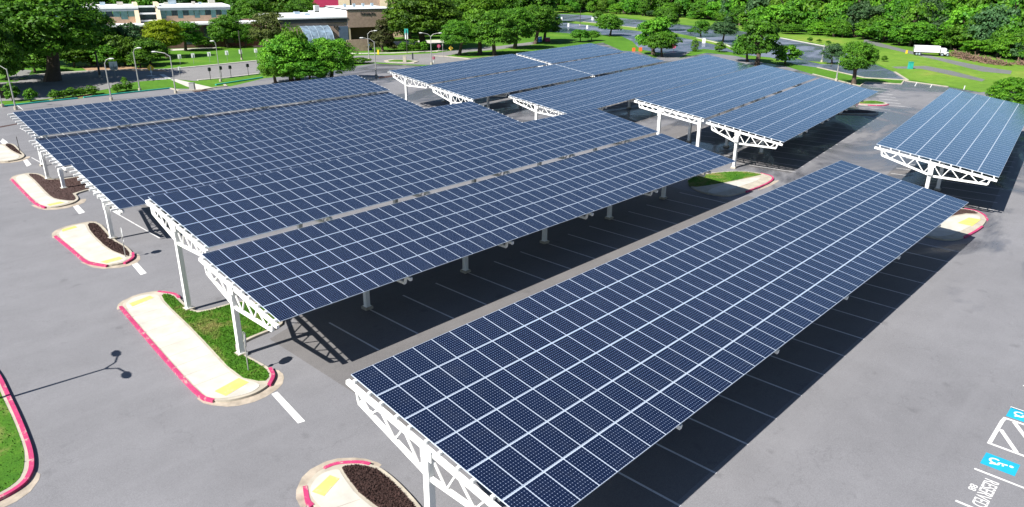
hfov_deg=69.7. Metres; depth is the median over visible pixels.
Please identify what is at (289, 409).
stop bar dashes
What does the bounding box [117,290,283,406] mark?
traffic island
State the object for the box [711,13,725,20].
tree
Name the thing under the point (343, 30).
loading door
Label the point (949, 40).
tree
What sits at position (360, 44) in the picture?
brick wall
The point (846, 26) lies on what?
tree
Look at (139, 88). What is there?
street lamp
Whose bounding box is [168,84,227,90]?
lot kerb
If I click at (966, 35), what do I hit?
tree
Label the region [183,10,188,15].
window
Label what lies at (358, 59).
shrub
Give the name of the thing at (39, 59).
tree
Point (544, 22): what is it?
tree
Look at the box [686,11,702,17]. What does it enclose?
tree
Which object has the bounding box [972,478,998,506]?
reserved lettering
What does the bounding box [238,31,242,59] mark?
pole
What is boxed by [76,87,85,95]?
shrub
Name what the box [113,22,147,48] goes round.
tree
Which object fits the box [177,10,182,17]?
window
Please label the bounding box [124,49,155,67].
tree
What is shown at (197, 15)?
window
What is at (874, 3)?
tree
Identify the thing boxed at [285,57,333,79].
tree
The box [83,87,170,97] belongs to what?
lot kerb
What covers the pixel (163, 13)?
window
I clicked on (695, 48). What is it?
shrub
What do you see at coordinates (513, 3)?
tree
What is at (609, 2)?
tree
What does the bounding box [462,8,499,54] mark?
tree
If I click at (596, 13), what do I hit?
tree
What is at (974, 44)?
tree
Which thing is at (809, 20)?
tree
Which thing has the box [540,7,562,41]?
tree
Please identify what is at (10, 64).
tree
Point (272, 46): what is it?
tree
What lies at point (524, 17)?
tree
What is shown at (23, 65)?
tree
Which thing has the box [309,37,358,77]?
tree
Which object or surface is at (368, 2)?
auditorium building
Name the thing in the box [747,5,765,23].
tree
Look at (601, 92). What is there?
solar canopy
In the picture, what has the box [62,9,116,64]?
tree
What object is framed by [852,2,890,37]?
tree
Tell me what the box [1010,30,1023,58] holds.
tree
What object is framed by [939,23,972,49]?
tree
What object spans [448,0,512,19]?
tree
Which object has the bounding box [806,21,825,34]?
tree
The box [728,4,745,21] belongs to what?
tree
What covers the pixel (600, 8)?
tree
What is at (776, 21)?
tree
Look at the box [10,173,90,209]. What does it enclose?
traffic island
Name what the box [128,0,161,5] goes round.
tree
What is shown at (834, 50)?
tree
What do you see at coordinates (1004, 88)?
tree
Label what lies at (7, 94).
shrub
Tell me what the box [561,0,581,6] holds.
tree
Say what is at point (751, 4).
tree
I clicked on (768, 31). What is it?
tree
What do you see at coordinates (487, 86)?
solar canopy
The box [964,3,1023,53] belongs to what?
tree
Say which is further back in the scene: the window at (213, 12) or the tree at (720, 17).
the tree at (720, 17)
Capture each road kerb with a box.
[30,60,255,75]
[198,73,260,80]
[351,50,446,53]
[434,55,498,58]
[782,38,824,46]
[817,67,908,79]
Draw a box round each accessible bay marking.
[980,452,1019,475]
[1006,408,1023,421]
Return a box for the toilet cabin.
[907,62,913,68]
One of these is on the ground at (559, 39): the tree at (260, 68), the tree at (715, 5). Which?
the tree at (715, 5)
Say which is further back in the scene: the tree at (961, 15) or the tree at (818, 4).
the tree at (818, 4)
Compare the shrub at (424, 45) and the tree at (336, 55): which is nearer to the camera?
the tree at (336, 55)
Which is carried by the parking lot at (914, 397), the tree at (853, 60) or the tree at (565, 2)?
the tree at (853, 60)
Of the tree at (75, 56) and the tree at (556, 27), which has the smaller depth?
the tree at (75, 56)
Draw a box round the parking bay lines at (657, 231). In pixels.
[17,83,1019,506]
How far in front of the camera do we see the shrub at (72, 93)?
127.42 m
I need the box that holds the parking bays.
[141,79,1023,506]
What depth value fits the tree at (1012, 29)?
196.55 m
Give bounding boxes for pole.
[94,51,101,76]
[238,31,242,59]
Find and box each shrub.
[1,82,20,100]
[21,88,38,101]
[46,89,61,98]
[57,90,69,97]
[66,87,78,96]
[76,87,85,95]
[82,85,99,94]
[112,84,123,91]
[120,80,132,90]
[193,35,212,45]
[354,57,371,63]
[397,42,409,50]
[408,39,419,50]
[419,41,429,50]
[690,39,698,51]
[714,41,725,51]
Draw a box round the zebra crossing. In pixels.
[147,74,170,78]
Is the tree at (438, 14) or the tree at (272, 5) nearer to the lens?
the tree at (438, 14)
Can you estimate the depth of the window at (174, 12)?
211.14 m
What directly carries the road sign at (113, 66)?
on the road at (75, 80)
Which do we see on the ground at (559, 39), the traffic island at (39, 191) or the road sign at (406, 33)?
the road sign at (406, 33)
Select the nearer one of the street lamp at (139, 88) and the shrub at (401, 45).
the street lamp at (139, 88)
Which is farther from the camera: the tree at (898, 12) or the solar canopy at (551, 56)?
the tree at (898, 12)
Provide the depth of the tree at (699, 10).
345.67 m
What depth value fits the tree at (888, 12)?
240.79 m
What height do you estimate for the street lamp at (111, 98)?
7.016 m
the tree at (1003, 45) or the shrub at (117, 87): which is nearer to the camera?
the shrub at (117, 87)
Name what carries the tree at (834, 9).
on the ground at (559, 39)
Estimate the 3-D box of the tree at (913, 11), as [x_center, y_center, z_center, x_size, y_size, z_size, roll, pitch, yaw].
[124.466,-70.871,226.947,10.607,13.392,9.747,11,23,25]
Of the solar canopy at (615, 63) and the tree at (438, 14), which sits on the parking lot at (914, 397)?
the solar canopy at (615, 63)
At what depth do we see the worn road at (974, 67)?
174.48 m
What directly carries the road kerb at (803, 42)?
on the parking lot at (811, 52)
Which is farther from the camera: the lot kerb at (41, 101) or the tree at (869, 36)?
the tree at (869, 36)
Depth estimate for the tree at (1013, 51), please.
189.34 m
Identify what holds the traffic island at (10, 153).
on the parking lot at (914, 397)
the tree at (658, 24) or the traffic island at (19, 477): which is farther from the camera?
the tree at (658, 24)
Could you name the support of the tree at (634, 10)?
on the field
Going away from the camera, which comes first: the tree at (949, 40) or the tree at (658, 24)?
the tree at (658, 24)
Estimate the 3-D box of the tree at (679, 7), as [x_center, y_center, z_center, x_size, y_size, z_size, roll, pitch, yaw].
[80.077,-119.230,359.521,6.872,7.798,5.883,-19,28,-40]
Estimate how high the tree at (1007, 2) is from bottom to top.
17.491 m
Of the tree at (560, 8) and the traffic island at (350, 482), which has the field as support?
the tree at (560, 8)
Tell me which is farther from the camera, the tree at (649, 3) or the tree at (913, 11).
the tree at (649, 3)
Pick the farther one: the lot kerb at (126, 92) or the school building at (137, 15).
the school building at (137, 15)
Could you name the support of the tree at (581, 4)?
on the field
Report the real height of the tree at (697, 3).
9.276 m
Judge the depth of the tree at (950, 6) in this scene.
224.22 m
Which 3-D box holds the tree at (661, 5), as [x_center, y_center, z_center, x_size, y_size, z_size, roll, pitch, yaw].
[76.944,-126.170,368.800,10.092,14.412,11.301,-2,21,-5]
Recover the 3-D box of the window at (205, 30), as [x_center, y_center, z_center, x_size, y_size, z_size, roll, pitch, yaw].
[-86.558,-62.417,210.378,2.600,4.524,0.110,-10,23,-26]
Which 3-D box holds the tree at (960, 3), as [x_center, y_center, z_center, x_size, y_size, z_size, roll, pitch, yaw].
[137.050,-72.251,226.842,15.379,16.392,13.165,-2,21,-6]
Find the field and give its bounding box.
[554,11,1023,91]
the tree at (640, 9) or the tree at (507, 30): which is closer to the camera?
the tree at (507, 30)
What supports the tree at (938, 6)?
on the ground at (559, 39)
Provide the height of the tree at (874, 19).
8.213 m
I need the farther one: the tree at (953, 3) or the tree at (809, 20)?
the tree at (809, 20)
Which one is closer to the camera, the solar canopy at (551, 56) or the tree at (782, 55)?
the solar canopy at (551, 56)
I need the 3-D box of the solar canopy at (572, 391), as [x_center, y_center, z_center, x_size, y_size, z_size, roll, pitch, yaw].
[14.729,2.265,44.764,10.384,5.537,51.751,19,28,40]
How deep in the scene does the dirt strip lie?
135.60 m
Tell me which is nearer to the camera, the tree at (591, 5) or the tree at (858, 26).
the tree at (858, 26)
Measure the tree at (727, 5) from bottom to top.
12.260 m
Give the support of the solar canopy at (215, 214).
on the parking lot at (914, 397)
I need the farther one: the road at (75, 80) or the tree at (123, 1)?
the tree at (123, 1)
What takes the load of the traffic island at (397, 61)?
on the road at (75, 80)
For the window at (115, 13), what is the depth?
204.74 m
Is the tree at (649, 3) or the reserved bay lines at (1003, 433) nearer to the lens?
the reserved bay lines at (1003, 433)
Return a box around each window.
[105,11,112,16]
[113,11,120,16]
[120,11,127,18]
[128,11,134,16]
[160,10,166,18]
[166,10,171,15]
[172,10,177,15]
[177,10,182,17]
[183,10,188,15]
[194,10,199,17]
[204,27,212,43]
[211,10,215,17]
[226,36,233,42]
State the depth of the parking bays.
49.89 m
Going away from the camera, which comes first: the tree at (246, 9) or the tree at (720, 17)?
the tree at (246, 9)
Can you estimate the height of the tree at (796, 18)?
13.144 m
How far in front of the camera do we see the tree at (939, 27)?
221.72 m
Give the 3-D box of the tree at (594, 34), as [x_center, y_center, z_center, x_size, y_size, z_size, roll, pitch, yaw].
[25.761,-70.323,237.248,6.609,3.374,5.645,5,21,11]
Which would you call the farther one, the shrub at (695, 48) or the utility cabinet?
the shrub at (695, 48)
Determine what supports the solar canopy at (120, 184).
on the parking lot at (914, 397)
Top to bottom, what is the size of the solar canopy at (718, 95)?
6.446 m
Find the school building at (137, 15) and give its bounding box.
[44,0,263,48]
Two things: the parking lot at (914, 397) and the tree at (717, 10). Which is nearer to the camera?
the parking lot at (914, 397)
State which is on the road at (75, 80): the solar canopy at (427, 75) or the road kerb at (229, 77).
the road kerb at (229, 77)
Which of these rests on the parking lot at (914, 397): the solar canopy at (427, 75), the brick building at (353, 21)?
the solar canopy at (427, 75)
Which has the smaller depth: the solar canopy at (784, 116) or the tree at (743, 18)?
the solar canopy at (784, 116)
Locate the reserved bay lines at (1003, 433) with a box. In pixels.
[956,385,1023,506]
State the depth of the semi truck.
198.51 m
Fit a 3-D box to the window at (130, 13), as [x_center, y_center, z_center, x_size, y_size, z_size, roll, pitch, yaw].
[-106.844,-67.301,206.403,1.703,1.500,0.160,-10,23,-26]
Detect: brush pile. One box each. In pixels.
[944,49,1013,65]
[1013,57,1023,65]
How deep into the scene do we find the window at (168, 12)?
210.52 m
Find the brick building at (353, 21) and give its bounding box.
[259,3,393,50]
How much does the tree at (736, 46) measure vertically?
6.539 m
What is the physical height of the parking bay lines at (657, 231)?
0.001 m
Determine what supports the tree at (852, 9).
on the ground at (559, 39)
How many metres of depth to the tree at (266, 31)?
197.98 m
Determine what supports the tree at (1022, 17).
on the ground at (559, 39)
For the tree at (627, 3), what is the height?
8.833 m
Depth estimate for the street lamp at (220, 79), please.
145.29 m
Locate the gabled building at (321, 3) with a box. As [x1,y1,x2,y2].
[313,0,338,11]
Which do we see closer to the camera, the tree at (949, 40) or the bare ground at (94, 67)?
the bare ground at (94, 67)
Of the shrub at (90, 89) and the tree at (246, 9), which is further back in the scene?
the tree at (246, 9)
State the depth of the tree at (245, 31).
208.79 m
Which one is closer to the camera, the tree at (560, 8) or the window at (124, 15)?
the window at (124, 15)
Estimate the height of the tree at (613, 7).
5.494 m
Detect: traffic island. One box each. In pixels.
[0,143,29,162]
[0,375,39,506]
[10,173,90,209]
[52,221,139,268]
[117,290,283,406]
[296,458,420,506]
[384,59,418,62]
[688,171,778,196]
[838,109,878,114]
[858,100,888,105]
[925,208,987,240]
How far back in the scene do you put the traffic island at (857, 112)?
116.88 m
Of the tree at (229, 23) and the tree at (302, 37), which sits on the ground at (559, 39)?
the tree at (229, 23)
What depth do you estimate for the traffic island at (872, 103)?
125.04 m
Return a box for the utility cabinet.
[189,82,195,89]
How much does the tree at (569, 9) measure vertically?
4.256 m
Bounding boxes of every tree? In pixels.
[0,0,111,81]
[0,24,25,97]
[0,55,26,78]
[21,52,45,71]
[59,43,94,66]
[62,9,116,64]
[80,0,105,3]
[84,44,126,64]
[102,34,135,65]
[106,0,146,13]
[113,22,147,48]
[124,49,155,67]
[127,36,171,64]
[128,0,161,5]
[140,19,185,57]
[159,0,191,11]
[173,21,205,50]
[192,0,224,11]
[206,14,243,47]
[224,0,239,18]
[232,21,256,47]
[234,0,275,18]
[246,12,285,41]
[256,34,320,81]
[256,52,290,83]
[257,3,282,12]
[268,0,289,12]
[271,0,311,11]
[278,22,313,80]
[283,0,317,12]
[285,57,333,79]
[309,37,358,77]
[381,0,465,47]
[440,19,474,55]
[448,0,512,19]
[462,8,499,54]
[469,9,521,55]
[501,6,537,48]
[504,0,537,17]
[512,0,557,31]
[522,4,556,43]
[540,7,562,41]
[554,5,566,12]
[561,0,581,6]
[563,5,574,12]
[568,1,581,12]
[570,29,589,41]
[573,0,592,11]
[586,1,595,12]
[587,30,600,40]
[592,10,603,19]
[594,13,624,35]
[595,7,605,11]
[597,0,607,9]
[604,0,617,12]
[606,3,623,13]
[622,0,638,14]
[628,0,639,14]
[634,16,674,54]
[636,1,650,15]
[639,0,655,15]
[642,31,682,56]
[646,10,653,15]
[650,0,657,15]
[653,6,679,24]
[656,0,673,9]
[662,2,677,11]
[674,0,690,16]
[674,1,682,13]
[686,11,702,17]
[688,0,706,18]
[691,19,710,36]
[693,7,712,18]
[695,0,713,18]
[702,1,721,16]
[707,21,739,41]
[710,7,722,20]
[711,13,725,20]
[719,0,730,13]
[724,0,745,22]
[724,12,735,22]
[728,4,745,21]
[730,0,747,7]
[730,39,758,61]
[732,4,744,25]
[735,18,785,65]
[737,9,751,23]
[745,0,770,16]
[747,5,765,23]
[758,3,799,25]
[768,0,788,9]
[771,16,792,31]
[771,44,803,63]
[778,0,812,31]
[780,23,807,33]
[801,8,826,32]
[803,0,849,32]
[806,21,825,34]
[819,42,846,63]
[821,0,854,35]
[822,17,845,36]
[835,41,880,83]
[836,21,852,37]
[844,0,873,36]
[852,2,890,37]
[854,19,873,39]
[861,15,897,39]
[861,32,875,38]
[862,0,890,15]
[864,19,895,41]
[877,0,920,20]
[887,22,914,45]
[889,0,914,42]
[896,2,937,44]
[897,20,934,46]
[905,20,939,44]
[912,0,949,44]
[926,25,943,44]
[927,1,953,41]
[928,38,957,47]
[929,15,950,45]
[938,0,966,15]
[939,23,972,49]
[940,4,993,46]
[941,0,965,17]
[942,28,960,49]
[959,9,999,51]
[959,39,992,53]
[964,0,992,47]
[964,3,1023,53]
[971,35,992,53]
[985,77,1023,104]
[987,25,1012,56]
[989,32,1022,58]
[993,0,1023,27]
[998,14,1023,55]
[1007,42,1023,59]
[1009,0,1023,23]
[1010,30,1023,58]
[1014,8,1023,31]
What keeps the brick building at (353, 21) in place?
on the ground at (559, 39)
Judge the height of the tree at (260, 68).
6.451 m
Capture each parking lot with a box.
[0,43,1023,506]
[556,14,902,78]
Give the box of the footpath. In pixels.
[170,40,455,88]
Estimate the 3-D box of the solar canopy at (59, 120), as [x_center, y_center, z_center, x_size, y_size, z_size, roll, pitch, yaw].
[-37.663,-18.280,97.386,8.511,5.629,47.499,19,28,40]
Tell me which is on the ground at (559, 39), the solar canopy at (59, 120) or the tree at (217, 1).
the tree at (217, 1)
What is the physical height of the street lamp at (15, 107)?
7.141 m
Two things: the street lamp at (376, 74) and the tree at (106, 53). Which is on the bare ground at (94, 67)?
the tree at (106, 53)
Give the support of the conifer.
on the ground at (559, 39)
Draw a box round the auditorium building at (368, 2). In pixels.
[338,0,402,36]
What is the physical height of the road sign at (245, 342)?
2.550 m
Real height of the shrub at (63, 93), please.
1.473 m
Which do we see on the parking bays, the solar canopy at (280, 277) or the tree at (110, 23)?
the solar canopy at (280, 277)
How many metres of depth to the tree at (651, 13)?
364.45 m
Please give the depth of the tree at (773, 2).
286.29 m
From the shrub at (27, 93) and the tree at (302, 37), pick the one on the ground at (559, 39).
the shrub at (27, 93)
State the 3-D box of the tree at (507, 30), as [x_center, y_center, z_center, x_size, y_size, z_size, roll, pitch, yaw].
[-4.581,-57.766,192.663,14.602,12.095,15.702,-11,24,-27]
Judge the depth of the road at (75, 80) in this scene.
156.18 m
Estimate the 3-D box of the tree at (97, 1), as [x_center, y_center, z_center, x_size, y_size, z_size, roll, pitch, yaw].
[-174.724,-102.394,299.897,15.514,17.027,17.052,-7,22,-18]
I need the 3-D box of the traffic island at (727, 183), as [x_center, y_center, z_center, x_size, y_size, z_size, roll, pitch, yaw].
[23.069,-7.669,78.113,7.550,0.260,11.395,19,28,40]
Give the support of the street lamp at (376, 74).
on the parking lot at (914, 397)
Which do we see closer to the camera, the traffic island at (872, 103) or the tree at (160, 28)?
the traffic island at (872, 103)
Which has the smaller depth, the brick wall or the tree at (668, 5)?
the brick wall
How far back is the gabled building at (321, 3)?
263.42 m
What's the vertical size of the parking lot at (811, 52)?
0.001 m
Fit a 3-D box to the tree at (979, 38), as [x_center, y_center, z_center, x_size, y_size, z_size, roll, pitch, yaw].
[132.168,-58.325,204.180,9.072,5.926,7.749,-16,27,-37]
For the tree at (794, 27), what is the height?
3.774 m
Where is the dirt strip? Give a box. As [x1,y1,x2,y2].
[0,75,396,127]
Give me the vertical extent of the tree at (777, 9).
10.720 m
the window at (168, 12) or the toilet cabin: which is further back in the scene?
the window at (168, 12)
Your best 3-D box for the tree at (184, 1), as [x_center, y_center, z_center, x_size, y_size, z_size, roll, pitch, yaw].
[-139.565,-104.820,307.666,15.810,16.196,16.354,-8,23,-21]
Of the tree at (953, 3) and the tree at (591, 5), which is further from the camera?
the tree at (591, 5)
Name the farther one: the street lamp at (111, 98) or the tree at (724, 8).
the tree at (724, 8)
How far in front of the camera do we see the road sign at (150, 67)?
153.91 m
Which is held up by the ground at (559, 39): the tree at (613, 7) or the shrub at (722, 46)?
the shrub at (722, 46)
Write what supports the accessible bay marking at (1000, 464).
on the parking lot at (914, 397)
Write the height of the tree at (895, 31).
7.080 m
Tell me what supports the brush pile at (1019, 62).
on the field
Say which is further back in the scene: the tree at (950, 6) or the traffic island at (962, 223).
the tree at (950, 6)
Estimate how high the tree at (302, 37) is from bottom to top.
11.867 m
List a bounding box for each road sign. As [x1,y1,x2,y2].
[109,61,117,76]
[120,228,125,256]
[147,64,153,75]
[243,331,248,370]
[404,29,407,46]
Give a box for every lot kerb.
[4,97,77,106]
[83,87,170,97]
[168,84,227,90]
[215,77,262,84]
[813,74,948,86]
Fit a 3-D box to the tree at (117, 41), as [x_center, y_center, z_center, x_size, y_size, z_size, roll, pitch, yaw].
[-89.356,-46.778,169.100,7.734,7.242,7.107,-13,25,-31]
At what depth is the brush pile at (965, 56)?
186.27 m
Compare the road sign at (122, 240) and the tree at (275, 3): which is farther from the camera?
the tree at (275, 3)
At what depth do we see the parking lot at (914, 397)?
39.04 m
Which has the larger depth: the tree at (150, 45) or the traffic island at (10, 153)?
the tree at (150, 45)
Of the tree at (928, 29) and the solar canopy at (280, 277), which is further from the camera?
the tree at (928, 29)
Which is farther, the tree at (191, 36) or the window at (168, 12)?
the window at (168, 12)
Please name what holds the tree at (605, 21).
on the ground at (559, 39)
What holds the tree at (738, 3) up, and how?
on the ground at (559, 39)
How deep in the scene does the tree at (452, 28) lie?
189.94 m
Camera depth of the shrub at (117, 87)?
132.59 m
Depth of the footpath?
207.47 m
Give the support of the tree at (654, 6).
on the field
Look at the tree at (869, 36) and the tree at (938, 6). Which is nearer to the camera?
the tree at (938, 6)
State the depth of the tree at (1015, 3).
199.72 m
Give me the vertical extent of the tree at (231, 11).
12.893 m
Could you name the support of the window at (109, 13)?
in the school building at (137, 15)
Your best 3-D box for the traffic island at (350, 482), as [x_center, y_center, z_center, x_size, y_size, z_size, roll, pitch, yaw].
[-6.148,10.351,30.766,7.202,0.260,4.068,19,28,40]
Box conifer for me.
[367,19,397,51]
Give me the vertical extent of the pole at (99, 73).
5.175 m
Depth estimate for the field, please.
180.07 m
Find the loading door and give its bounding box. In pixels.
[339,26,348,41]
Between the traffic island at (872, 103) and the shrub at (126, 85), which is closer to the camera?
the traffic island at (872, 103)
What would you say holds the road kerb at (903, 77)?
on the parking lot at (811, 52)
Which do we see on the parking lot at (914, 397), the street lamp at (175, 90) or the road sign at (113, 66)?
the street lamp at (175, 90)
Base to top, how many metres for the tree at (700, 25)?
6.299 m
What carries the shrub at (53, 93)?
on the bare ground at (94, 67)
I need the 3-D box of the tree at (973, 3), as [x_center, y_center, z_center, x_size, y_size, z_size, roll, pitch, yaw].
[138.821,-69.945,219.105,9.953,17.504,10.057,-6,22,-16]
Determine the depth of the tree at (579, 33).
230.85 m
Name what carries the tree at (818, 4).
on the ground at (559, 39)
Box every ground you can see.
[0,1,1023,104]
[40,64,163,100]
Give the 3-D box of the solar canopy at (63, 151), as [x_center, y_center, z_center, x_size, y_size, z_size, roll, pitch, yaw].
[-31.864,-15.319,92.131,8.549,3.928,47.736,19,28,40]
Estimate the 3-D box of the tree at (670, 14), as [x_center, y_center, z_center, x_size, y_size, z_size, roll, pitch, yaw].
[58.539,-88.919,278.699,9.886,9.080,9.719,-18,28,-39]
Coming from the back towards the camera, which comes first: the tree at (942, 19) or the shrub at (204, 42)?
the tree at (942, 19)
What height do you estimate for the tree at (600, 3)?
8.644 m
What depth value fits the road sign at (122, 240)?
56.16 m
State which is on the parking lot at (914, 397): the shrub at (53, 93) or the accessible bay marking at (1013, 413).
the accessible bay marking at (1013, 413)
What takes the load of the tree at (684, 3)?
on the field
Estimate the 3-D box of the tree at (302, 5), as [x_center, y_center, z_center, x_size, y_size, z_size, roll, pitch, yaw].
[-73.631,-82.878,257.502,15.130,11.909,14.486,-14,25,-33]
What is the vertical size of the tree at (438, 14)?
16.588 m
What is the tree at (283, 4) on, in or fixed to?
on the ground at (559, 39)
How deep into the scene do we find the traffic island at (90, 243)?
58.69 m
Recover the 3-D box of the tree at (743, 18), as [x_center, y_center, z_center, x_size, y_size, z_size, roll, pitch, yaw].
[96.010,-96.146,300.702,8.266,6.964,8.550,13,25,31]
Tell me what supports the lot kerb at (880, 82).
on the parking lot at (914, 397)
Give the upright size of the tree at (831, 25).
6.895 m
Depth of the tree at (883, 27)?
234.14 m
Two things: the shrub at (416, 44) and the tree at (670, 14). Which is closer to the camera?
the shrub at (416, 44)
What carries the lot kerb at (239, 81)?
on the ground at (559, 39)
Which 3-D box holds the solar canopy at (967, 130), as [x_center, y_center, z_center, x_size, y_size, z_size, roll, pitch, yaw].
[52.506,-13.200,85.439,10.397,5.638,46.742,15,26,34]
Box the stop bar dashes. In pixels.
[0,139,304,422]
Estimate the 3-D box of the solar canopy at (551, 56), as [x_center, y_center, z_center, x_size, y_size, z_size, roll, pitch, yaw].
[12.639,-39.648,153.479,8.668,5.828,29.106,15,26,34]
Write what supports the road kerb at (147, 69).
on the ground at (559, 39)
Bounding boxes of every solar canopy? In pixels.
[8,75,389,166]
[29,92,423,188]
[65,101,521,239]
[145,108,657,309]
[198,133,735,355]
[346,160,968,506]
[388,54,547,101]
[429,64,592,108]
[508,55,753,119]
[516,43,623,67]
[556,52,663,81]
[634,64,816,147]
[706,78,878,168]
[874,88,1023,190]
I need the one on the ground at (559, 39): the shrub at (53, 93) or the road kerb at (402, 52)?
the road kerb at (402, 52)
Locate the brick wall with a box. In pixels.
[346,39,367,50]
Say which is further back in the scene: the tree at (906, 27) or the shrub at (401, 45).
the tree at (906, 27)
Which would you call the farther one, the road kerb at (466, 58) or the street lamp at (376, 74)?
the road kerb at (466, 58)
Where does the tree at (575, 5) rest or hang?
on the field
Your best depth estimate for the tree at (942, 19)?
223.31 m
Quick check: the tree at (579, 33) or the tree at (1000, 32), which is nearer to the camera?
the tree at (1000, 32)
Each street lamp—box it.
[1,66,17,109]
[104,58,113,100]
[133,47,140,90]
[151,51,176,92]
[210,40,221,81]
[360,37,377,76]
[420,32,440,64]
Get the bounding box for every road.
[0,42,689,100]
[864,39,1011,80]
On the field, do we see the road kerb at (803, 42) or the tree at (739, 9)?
the tree at (739, 9)
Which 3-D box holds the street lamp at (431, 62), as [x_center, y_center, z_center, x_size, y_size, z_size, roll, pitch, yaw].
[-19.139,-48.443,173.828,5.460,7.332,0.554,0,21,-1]
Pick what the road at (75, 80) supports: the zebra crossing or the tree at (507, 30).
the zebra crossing
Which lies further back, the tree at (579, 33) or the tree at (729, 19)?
the tree at (729, 19)
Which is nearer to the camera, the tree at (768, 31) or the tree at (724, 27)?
the tree at (768, 31)
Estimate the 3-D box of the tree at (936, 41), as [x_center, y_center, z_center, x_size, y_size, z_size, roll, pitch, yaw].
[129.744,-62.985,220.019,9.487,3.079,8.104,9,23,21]
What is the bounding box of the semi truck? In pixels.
[913,45,949,56]
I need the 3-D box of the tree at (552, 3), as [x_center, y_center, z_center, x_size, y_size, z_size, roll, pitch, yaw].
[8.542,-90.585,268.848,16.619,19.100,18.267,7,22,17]

